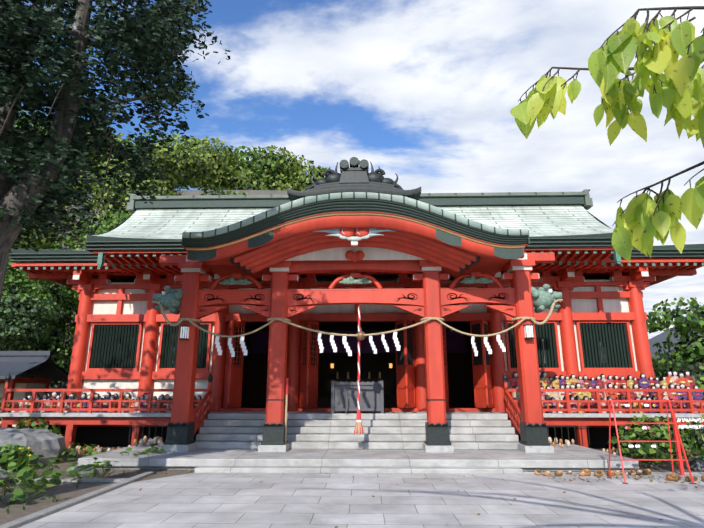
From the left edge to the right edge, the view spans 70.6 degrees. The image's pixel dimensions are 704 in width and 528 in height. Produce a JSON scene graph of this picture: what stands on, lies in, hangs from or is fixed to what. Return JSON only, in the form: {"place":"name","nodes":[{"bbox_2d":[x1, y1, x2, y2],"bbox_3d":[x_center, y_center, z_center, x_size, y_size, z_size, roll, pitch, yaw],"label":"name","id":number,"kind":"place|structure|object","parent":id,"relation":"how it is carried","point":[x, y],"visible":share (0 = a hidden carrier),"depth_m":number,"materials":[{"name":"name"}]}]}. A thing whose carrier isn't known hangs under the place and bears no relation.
{"place":"outdoors","nodes":[
{"label":"outdoors","id":0,"kind":"place"},
{"bbox_2d":[16,190,287,392],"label":"hill terrain","id":1,"kind":"structure","parent":0,"point":[249,192],"depth_m":32.66,"materials":[{"name":"green plant"}]},
{"bbox_2d":[13,110,334,190],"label":"hill trees","id":2,"kind":"object","parent":1,"relation":"on","point":[279,172],"visible":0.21,"depth_m":37.66,"materials":[{"name":"green plant"}]},
{"bbox_2d":[0,426,703,524],"bbox_3d":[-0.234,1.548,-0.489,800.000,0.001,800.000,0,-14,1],"label":"ground","id":3,"kind":"structure","parent":0,"point":[68,490],"depth_m":8.96,"materials":[{"name":"grey stone"}]},
{"bbox_2d":[0,331,67,427],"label":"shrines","id":4,"kind":"object","parent":3,"relation":"on","point":[44,367],"visible":0.31,"depth_m":17.03,"materials":[{"name":"wood"}]},
{"bbox_2d":[0,472,153,527],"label":"kerbs","id":5,"kind":"structure","parent":3,"relation":"on","point":[117,482],"depth_m":7.84,"materials":[{"name":"stone"}]},
{"bbox_2d":[0,434,165,513],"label":"garden plants","id":6,"kind":"object","parent":3,"relation":"on","point":[24,475],"visible":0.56,"depth_m":9.18,"materials":[{"name":"green plant"}]},
{"bbox_2d":[0,0,230,301],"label":"cedar tree","id":7,"kind":"object","parent":3,"relation":"on","point":[144,49],"depth_m":7.70,"materials":[{"name":"green plant"}]},
{"bbox_2d":[0,412,703,450],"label":"verandah","id":8,"kind":"object","parent":3,"relation":"on","point":[587,430],"visible":0.35,"depth_m":13.97,"materials":[{"name":"red wood"}]},
{"bbox_2d":[0,372,703,433],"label":"verandah railings","id":9,"kind":"object","parent":8,"relation":"on","point":[512,409],"visible":0.81,"depth_m":13.84,"materials":[{"name":"red wood"}]},
{"bbox_2d":[14,392,201,412],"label":"figurines","id":10,"kind":"object","parent":9,"relation":"on","point":[73,396],"visible":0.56,"depth_m":14.39,"materials":[{"name":"multicoloured ceramic"}]},
{"bbox_2d":[0,141,703,470],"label":"garden trees","id":11,"kind":"object","parent":3,"relation":"on","point":[34,298],"depth_m":20.32,"materials":[{"name":"green plant"}]},
{"bbox_2d":[0,427,703,483],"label":"garden rocks","id":12,"kind":"object","parent":3,"relation":"on","point":[48,444],"visible":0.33,"depth_m":11.30,"materials":[{"name":"grey stone"}]},
{"bbox_2d":[77,412,638,473],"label":"stone steps","id":13,"kind":"structure","parent":3,"relation":"on","point":[338,447],"depth_m":11.64,"materials":[{"name":"stone"}]},
{"bbox_2d":[160,259,553,452],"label":"porch columns","id":14,"kind":"structure","parent":13,"relation":"on","point":[533,432],"depth_m":12.31,"materials":[{"name":"red wood"}]},
{"bbox_2d":[159,253,554,339],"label":"porch beams","id":15,"kind":"structure","parent":14,"relation":"on","point":[331,295],"depth_m":12.87,"materials":[{"name":"red wood"}]},
{"bbox_2d":[181,192,529,280],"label":"curved porch gable","id":16,"kind":"structure","parent":15,"relation":"on","point":[355,227],"depth_m":11.99,"materials":[{"name":"red wood"}]},
{"bbox_2d":[287,157,420,201],"bbox_3d":[0.058,-2.100,12.452,3.240,1.132,0.740,0,-14,1],"label":"roof ridge ornament","id":17,"kind":"object","parent":16,"relation":"on","point":[356,176],"visible":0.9,"depth_m":12.15,"materials":[{"name":"grey metal"}]},
{"bbox_2d":[152,276,561,313],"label":"carved decorations","id":18,"kind":"object","parent":15,"relation":"attached to","point":[542,297],"visible":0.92,"depth_m":12.83},
{"bbox_2d":[152,299,562,337],"bbox_3d":[0.087,1.448,12.752,10.517,1.005,0.673,0,-14,1],"label":"shimenawa rope","id":19,"kind":"object","parent":15,"relation":"attached to","point":[426,319],"visible":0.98,"depth_m":12.45,"materials":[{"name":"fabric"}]},
{"bbox_2d":[215,332,505,356],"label":"paper streamers","id":20,"kind":"object","parent":19,"relation":"hanging from","point":[320,343],"visible":1,"depth_m":12.33,"materials":[{"name":"white paper"}]},
{"bbox_2d":[354,306,365,434],"bbox_3d":[0.193,2.579,12.292,0.321,3.124,0.309,0,-14,1],"label":"bell rope","id":21,"kind":"object","parent":15,"relation":"hanging from","point":[358,429],"visible":1,"depth_m":12.22,"materials":[{"name":"red fabric"}]},
{"bbox_2d":[331,381,383,413],"bbox_3d":[0.154,3.758,14.058,1.460,0.880,0.920,0,-14,1],"label":"offering box","id":22,"kind":"object","parent":13,"relation":"on","point":[344,396],"visible":0.98,"depth_m":13.86,"materials":[{"name":"grey wood"}]},
{"bbox_2d":[237,419,517,449],"bbox_3d":[0.377,4.287,11.965,8.682,0.884,3.022,0,-14,1],"label":"step grime","id":23,"kind":"object","parent":13,"relation":"on","point":[386,426],"visible":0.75,"depth_m":13.15,"materials":[{"name":"stone"}]},
{"bbox_2d":[17,472,703,527],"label":"forecourt paving","id":24,"kind":"structure","parent":3,"relation":"on","point":[273,500],"depth_m":7.48,"materials":[{"name":"stone"}]},
{"bbox_2d":[99,469,699,527],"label":"fallen leaves","id":25,"kind":"object","parent":24,"relation":"on","point":[514,498],"visible":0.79,"depth_m":9.57,"materials":[{"name":"brown plant"}]},
{"bbox_2d":[534,469,703,481],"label":"stones","id":26,"kind":"object","parent":24,"relation":"on","point":[669,477],"visible":0.88,"depth_m":9.82,"materials":[{"name":"beige stone"}]},
{"bbox_2d":[607,400,695,483],"bbox_3d":[5.582,3.361,9.480,1.290,1.480,0.670,0,-14,1],"label":"red rack","id":27,"kind":"object","parent":24,"relation":"on","point":[644,428],"visible":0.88,"depth_m":9.43,"materials":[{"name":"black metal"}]},
{"bbox_2d":[671,413,703,475],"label":"omikuji lines","id":28,"kind":"object","parent":24,"relation":"on","point":[679,455],"visible":0.94,"depth_m":10.11,"materials":[{"name":"metal"}]},
{"bbox_2d":[93,321,628,426],"bbox_3d":[0.232,3.255,18.208,17.856,6.000,5.320,0,-14,1],"label":"hall interior","id":29,"kind":"object","parent":3,"relation":"on","point":[340,364],"visible":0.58,"depth_m":20.36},
{"bbox_2d":[50,263,672,411],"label":"shrine building","id":30,"kind":"structure","parent":3,"relation":"on","point":[227,375],"depth_m":15.37,"materials":[{"name":"red wood"}]},
{"bbox_2d":[11,247,703,287],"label":"eave rafters","id":31,"kind":"object","parent":30,"relation":"attached to","point":[132,261],"visible":0.23,"depth_m":15.02,"materials":[{"name":"red wood"}]},
{"bbox_2d":[84,205,613,281],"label":"roof front","id":32,"kind":"structure","parent":31,"relation":"on","point":[559,226],"depth_m":16.11,"materials":[{"name":"green metal"}]},
{"bbox_2d":[126,189,592,213],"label":"roof ridge","id":33,"kind":"structure","parent":32,"relation":"on","point":[582,198],"depth_m":17.34,"materials":[{"name":"green metal"}]},
{"bbox_2d":[9,244,703,275],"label":"roof wings","id":34,"kind":"object","parent":31,"relation":"on","point":[55,255],"visible":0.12,"depth_m":15.39},
{"bbox_2d":[64,436,696,457],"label":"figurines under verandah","id":35,"kind":"object","parent":3,"relation":"on","point":[158,440],"visible":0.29,"depth_m":13.17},
{"bbox_2d":[82,280,639,405],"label":"hall walls","id":36,"kind":"structure","parent":0,"point":[578,306],"depth_m":15.72,"materials":[{"name":"paint"}]},
{"bbox_2d":[90,320,631,367],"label":"lattice windows","id":37,"kind":"structure","parent":36,"relation":"in","point":[603,345],"depth_m":15.43,"materials":[{"name":"wood"}]},
{"bbox_2d":[18,0,703,338],"label":"sky","id":38,"kind":"structure","parent":0,"point":[424,92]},
{"bbox_2d":[510,6,703,261],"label":"leafy branches","id":39,"kind":"object","parent":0,"point":[679,96],"depth_m":1.65,"materials":[{"name":"green plant"}]},
{"bbox_2d":[649,317,703,398],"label":"side building","id":40,"kind":"structure","parent":0,"point":[661,337],"depth_m":25.47,"materials":[{"name":"beige paint"}]},
{"bbox_3d":[7.373,3.998,14.470,5.350,0.620,0.590,0,-14,1],"label":"doll stand","id":41,"kind":"object","parent":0,"visible":0},
{"bbox_2d":[510,370,703,412],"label":"figurines","id":42,"kind":"object","parent":41,"relation":"on","point":[673,379],"visible":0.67,"depth_m":14.36,"materials":[{"name":"multicoloured ceramic"}]}
]}

